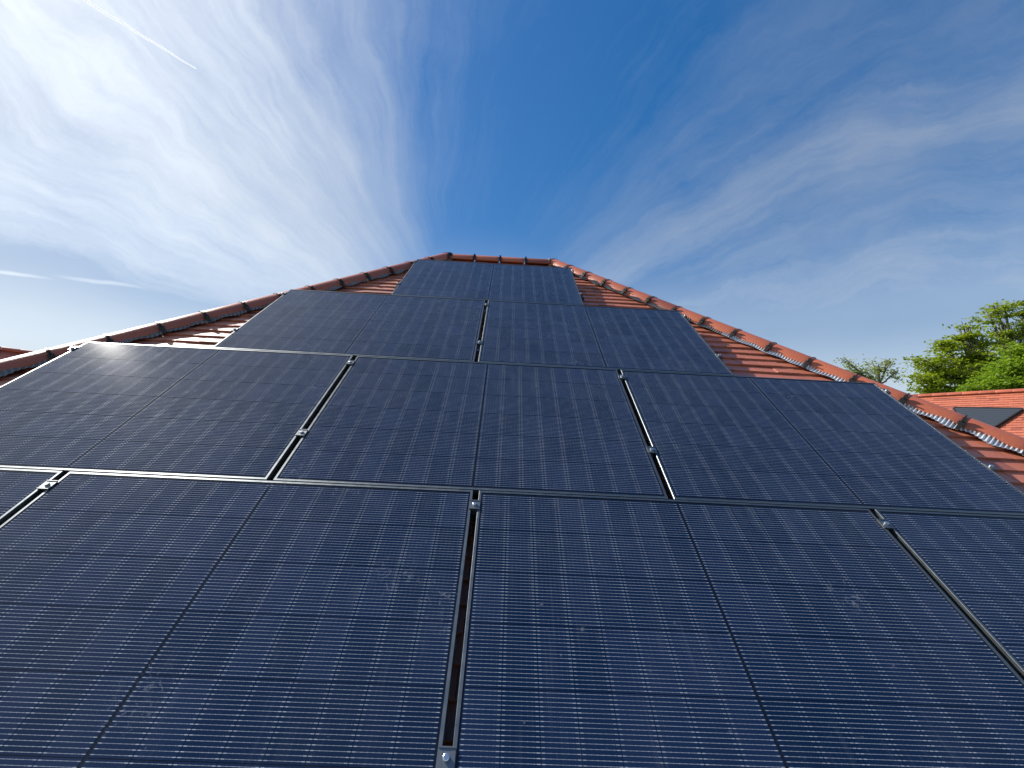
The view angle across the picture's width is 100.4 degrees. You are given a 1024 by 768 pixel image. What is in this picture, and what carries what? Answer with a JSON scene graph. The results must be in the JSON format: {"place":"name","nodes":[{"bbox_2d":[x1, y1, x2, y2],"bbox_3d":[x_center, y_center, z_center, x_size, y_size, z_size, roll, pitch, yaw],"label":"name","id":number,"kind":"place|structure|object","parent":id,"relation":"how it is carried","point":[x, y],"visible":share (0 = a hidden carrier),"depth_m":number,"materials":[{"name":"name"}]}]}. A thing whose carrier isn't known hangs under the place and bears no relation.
{"place":"outdoors","nodes":[
{"label":"outdoors","id":0,"kind":"place"},
{"bbox_2d":[0,346,34,359],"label":"building wing","id":1,"kind":"structure","parent":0,"point":[6,352],"depth_m":10.32,"materials":[{"name":"red tile"}]},
{"bbox_2d":[0,0,1023,394],"label":"sky","id":2,"kind":"structure","parent":0,"point":[825,180],"materials":[{"name":"blue"}]},
{"bbox_2d":[83,0,196,68],"bbox_3d":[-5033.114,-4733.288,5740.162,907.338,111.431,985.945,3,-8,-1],"label":"contrail","id":3,"kind":"object","parent":2,"relation":"in","point":[115,19],"visible":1,"depth_m":5654.88,"materials":[{"name":"white"}]},
{"label":"ground","id":4,"kind":"structure","parent":0,"visible":0},
{"bbox_2d":[0,252,1023,745],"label":"house","id":5,"kind":"structure","parent":4,"relation":"on","point":[742,352],"depth_m":3.23,"materials":[{"name":"red tile"}]},
{"bbox_2d":[470,509,476,519],"bbox_3d":[-0.161,0.567,1.831,7.083,0.080,0.110,3,32,-1],"label":"mounting rail","id":6,"kind":"object","parent":5,"relation":"attached to","point":[473,517],"visible":0.02,"depth_m":1.80,"materials":[{"name":"grey metal"}]},
{"bbox_2d":[0,468,65,525],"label":"solar panel","id":7,"kind":"object","parent":6,"relation":"attached to","point":[19,491],"visible":0.97,"depth_m":1.74,"materials":[{"name":"blue"}]},
{"bbox_2d":[36,480,57,490],"bbox_3d":[-1.910,0.425,1.760,0.045,0.041,0.047,3,32,-1],"label":"clamp","id":8,"kind":"object","parent":6,"relation":"attached to","point":[46,485],"visible":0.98,"depth_m":1.75,"materials":[{"name":"grey metal"}]},
{"bbox_2d":[0,472,472,767],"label":"solar panel","id":9,"kind":"object","parent":6,"relation":"attached to","point":[149,621],"visible":1,"depth_m":1.33,"materials":[{"name":"blue"}]},
{"bbox_2d":[469,500,479,513],"bbox_3d":[-0.157,0.516,1.793,0.045,0.041,0.047,3,32,-1],"label":"clamp","id":10,"kind":"object","parent":6,"relation":"attached to","point":[474,505],"visible":1,"depth_m":1.78,"materials":[{"name":"grey metal"}]},
{"bbox_2d":[453,491,1023,767],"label":"solar panel","id":11,"kind":"object","parent":6,"relation":"attached to","point":[611,632],"visible":1,"depth_m":1.35,"materials":[{"name":"blue"}]},
{"bbox_2d":[877,519,894,530],"bbox_3d":[1.595,0.607,1.826,0.045,0.041,0.047,3,32,-1],"label":"clamp","id":12,"kind":"object","parent":6,"relation":"attached to","point":[886,524],"visible":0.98,"depth_m":1.81,"materials":[{"name":"grey metal"}]},
{"bbox_2d":[872,509,1023,679],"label":"solar panel","id":13,"kind":"object","parent":6,"relation":"attached to","point":[972,565],"visible":1,"depth_m":1.68,"materials":[{"name":"blue"}]},
{"bbox_2d":[477,346,722,360],"bbox_3d":[-0.239,-0.240,3.127,3.573,0.080,0.110,3,32,-1],"label":"mounting rail","id":14,"kind":"object","parent":5,"relation":"attached to","point":[478,350],"visible":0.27,"depth_m":3.09,"materials":[{"name":"grey metal"}]},
{"bbox_2d":[212,289,484,361],"bbox_3d":[-1.109,-0.483,3.322,1.728,0.030,1.147,3,32,-1],"label":"solar panel","id":15,"kind":"object","parent":14,"relation":"attached to","point":[355,325],"visible":1,"depth_m":3.21,"materials":[{"name":"blue"}]},
{"bbox_2d":[478,300,733,375],"bbox_3d":[0.643,-0.392,3.355,1.728,0.030,1.147,3,32,-1],"label":"solar panel","id":16,"kind":"object","parent":14,"relation":"attached to","point":[619,339],"visible":0.98,"depth_m":3.24,"materials":[{"name":"blue"}]},
{"bbox_2d":[911,388,1023,437],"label":"building wing","id":17,"kind":"structure","parent":5,"relation":"attached to","point":[997,398],"depth_m":11.18,"materials":[{"name":"red tile"}]},
{"bbox_2d":[953,407,1023,426],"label":"slanted panel","id":18,"kind":"object","parent":17,"relation":"on","point":[995,416],"visible":0.68,"depth_m":10.68,"materials":[{"name":"glass"}]},
{"bbox_3d":[-0.166,-0.032,2.798,5.328,0.079,0.110,3,32,-1],"label":"mounting rail","id":19,"kind":"object","parent":5,"relation":"attached to","visible":0},
{"bbox_2d":[67,346,78,351],"bbox_3d":[-2.785,-0.217,2.712,0.034,0.045,0.044,3,32,-1],"label":"end clamp","id":20,"kind":"object","parent":19,"relation":"attached to","point":[72,348],"visible":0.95,"depth_m":2.70,"materials":[{"name":"grey metal"}]},
{"bbox_2d":[345,360,354,367],"bbox_3d":[-1.039,-0.128,2.744,0.045,0.041,0.047,3,32,-1],"label":"clamp","id":21,"kind":"object","parent":19,"relation":"attached to","point":[349,362],"visible":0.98,"depth_m":2.73,"materials":[{"name":"grey metal"}]},
{"bbox_2d":[618,374,625,381],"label":"clamp","id":22,"kind":"object","parent":19,"relation":"attached to","point":[621,376],"visible":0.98,"depth_m":2.76,"materials":[{"name":"grey metal"}]},
{"bbox_3d":[-0.174,0.348,2.182,5.328,0.079,0.110,3,32,-1],"label":"mounting rail","id":23,"kind":"object","parent":5,"relation":"attached to","visible":0},
{"bbox_2d":[0,342,353,480],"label":"solar panel","id":24,"kind":"object","parent":23,"relation":"attached to","point":[133,409],"visible":0.99,"depth_m":2.22,"materials":[{"name":"blue"}]},
{"bbox_2d":[295,429,307,439],"bbox_3d":[-1.047,0.252,2.129,0.045,0.041,0.047,3,32,-1],"label":"clamp","id":25,"kind":"object","parent":23,"relation":"attached to","point":[300,433],"visible":0.97,"depth_m":2.12,"materials":[{"name":"grey metal"}]},
{"bbox_2d":[273,356,667,498],"bbox_3d":[-0.168,0.172,2.360,1.728,0.031,1.147,3,32,-1],"label":"solar panel","id":26,"kind":"object","parent":23,"relation":"attached to","point":[476,427],"visible":1,"depth_m":2.20,"materials":[{"name":"blue"}]},
{"bbox_2d":[646,446,657,456],"bbox_3d":[0.705,0.343,2.162,0.045,0.041,0.047,3,32,-1],"label":"clamp","id":27,"kind":"object","parent":23,"relation":"attached to","point":[652,450],"visible":0.99,"depth_m":2.15,"materials":[{"name":"grey metal"}]},
{"bbox_2d":[620,370,1023,515],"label":"solar panel","id":28,"kind":"object","parent":23,"relation":"attached to","point":[871,447],"visible":0.99,"depth_m":2.24,"materials":[{"name":"blue"}]},
{"bbox_2d":[983,463,996,471],"bbox_3d":[2.451,0.435,2.196,0.034,0.045,0.044,3,32,-1],"label":"end clamp","id":29,"kind":"object","parent":23,"relation":"attached to","point":[990,466],"visible":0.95,"depth_m":2.18,"materials":[{"name":"grey metal"}]},
{"bbox_3d":[-0.170,1.005,1.120,7.083,0.079,0.110,3,32,-1],"label":"mounting rail","id":30,"kind":"object","parent":5,"relation":"attached to","visible":0},
{"bbox_2d":[436,746,455,767],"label":"clamp","id":31,"kind":"object","parent":30,"relation":"attached to","point":[446,756],"visible":1,"depth_m":1.08,"materials":[{"name":"grey metal"}]},
{"bbox_2d":[832,354,907,383],"bbox_3d":[29.651,5.203,34.616,6.236,15.518,2.730,5,-9,-13],"label":"broadleaf tree","id":32,"kind":"object","parent":4,"relation":"on","point":[876,372],"visible":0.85,"depth_m":35.22,"materials":[{"name":"green plant"}]},
{"bbox_2d":[886,320,1012,393],"bbox_3d":[28.316,3.776,26.520,9.775,15.931,4.309,3,-8,-1],"label":"broadleaf tree","id":33,"kind":"object","parent":4,"relation":"on","point":[960,369],"visible":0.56,"depth_m":26.89,"materials":[{"name":"green plant"}]},
{"bbox_2d":[952,338,1023,391],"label":"broadleaf tree","id":34,"kind":"object","parent":4,"relation":"on","point":[1006,371],"visible":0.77,"depth_m":19.69,"materials":[{"name":"green plant"}]},
{"bbox_2d":[965,299,1023,351],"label":"broadleaf tree","id":35,"kind":"object","parent":4,"relation":"on","point":[1016,335],"visible":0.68,"depth_m":35.03,"materials":[{"name":"green plant"}]},
{"bbox_3d":[-0.215,-0.853,4.120,1.818,0.079,0.110,3,32,-1],"label":"mounting rail","id":36,"kind":"object","parent":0,"visible":0},
{"bbox_2d":[391,259,583,304],"bbox_3d":[-0.209,-1.042,4.319,1.728,0.032,1.147,3,32,-1],"label":"solar panel","id":37,"kind":"object","parent":36,"relation":"attached to","point":[486,282],"visible":1,"depth_m":4.23,"materials":[{"name":"blue"}]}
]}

